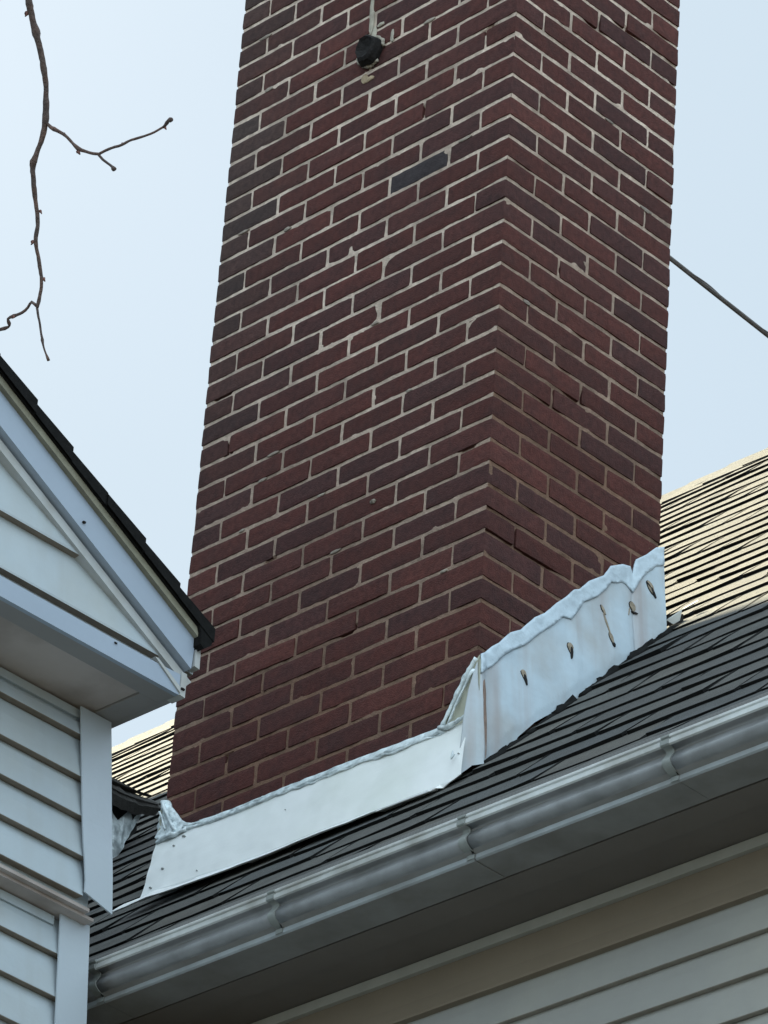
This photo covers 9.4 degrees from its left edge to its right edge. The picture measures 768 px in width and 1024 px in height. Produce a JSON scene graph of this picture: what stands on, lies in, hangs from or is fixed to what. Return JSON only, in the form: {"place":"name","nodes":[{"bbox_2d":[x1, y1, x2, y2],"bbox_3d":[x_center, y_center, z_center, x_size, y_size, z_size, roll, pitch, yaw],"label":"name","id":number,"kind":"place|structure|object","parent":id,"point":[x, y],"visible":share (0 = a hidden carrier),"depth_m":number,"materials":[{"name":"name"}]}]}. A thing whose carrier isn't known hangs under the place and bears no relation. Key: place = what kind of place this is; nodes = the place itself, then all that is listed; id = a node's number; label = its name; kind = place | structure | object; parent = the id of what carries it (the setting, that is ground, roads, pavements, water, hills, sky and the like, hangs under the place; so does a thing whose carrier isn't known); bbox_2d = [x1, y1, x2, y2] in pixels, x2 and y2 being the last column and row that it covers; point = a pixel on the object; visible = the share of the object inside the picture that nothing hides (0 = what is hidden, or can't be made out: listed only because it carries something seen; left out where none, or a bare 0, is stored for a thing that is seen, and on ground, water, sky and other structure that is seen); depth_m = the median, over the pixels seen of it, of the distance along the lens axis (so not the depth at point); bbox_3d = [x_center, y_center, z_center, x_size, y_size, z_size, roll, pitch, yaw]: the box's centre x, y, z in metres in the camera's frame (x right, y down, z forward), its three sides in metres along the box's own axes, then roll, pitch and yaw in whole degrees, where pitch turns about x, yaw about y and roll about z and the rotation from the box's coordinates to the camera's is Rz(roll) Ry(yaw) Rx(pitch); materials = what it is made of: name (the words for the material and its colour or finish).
{"place":"outdoors","nodes":[
{"label":"outdoors","id":0,"kind":"place"},
{"bbox_2d":[0,0,172,360],"bbox_3d":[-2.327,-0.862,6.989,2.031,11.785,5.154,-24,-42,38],"label":"bare tree","id":1,"kind":"object","parent":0,"point":[35,29],"visible":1,"depth_m":9.00,"materials":[{"name":"brown plant"}]},
{"bbox_2d":[0,354,214,1023],"bbox_3d":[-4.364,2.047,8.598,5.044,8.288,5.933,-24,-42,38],"label":"gabled house","id":2,"kind":"structure","parent":0,"point":[106,626],"depth_m":9.98,"materials":[{"name":"white"}]},
{"bbox_2d":[0,0,767,746],"label":"sky","id":3,"kind":"structure","parent":0,"point":[130,254],"materials":[{"name":"blue"}]},
{"bbox_2d":[85,0,767,1023],"bbox_3d":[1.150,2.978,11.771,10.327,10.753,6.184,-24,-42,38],"label":"shingled house","id":4,"kind":"structure","parent":0,"point":[469,724],"depth_m":11.01,"materials":[{"name":"brick"}]},
{"bbox_2d":[670,255,767,337],"bbox_3d":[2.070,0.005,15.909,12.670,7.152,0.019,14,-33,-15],"label":"overhead cable","id":5,"kind":"object","parent":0,"point":[715,293],"visible":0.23,"depth_m":15.94,"materials":[{"name":"black rubber"}]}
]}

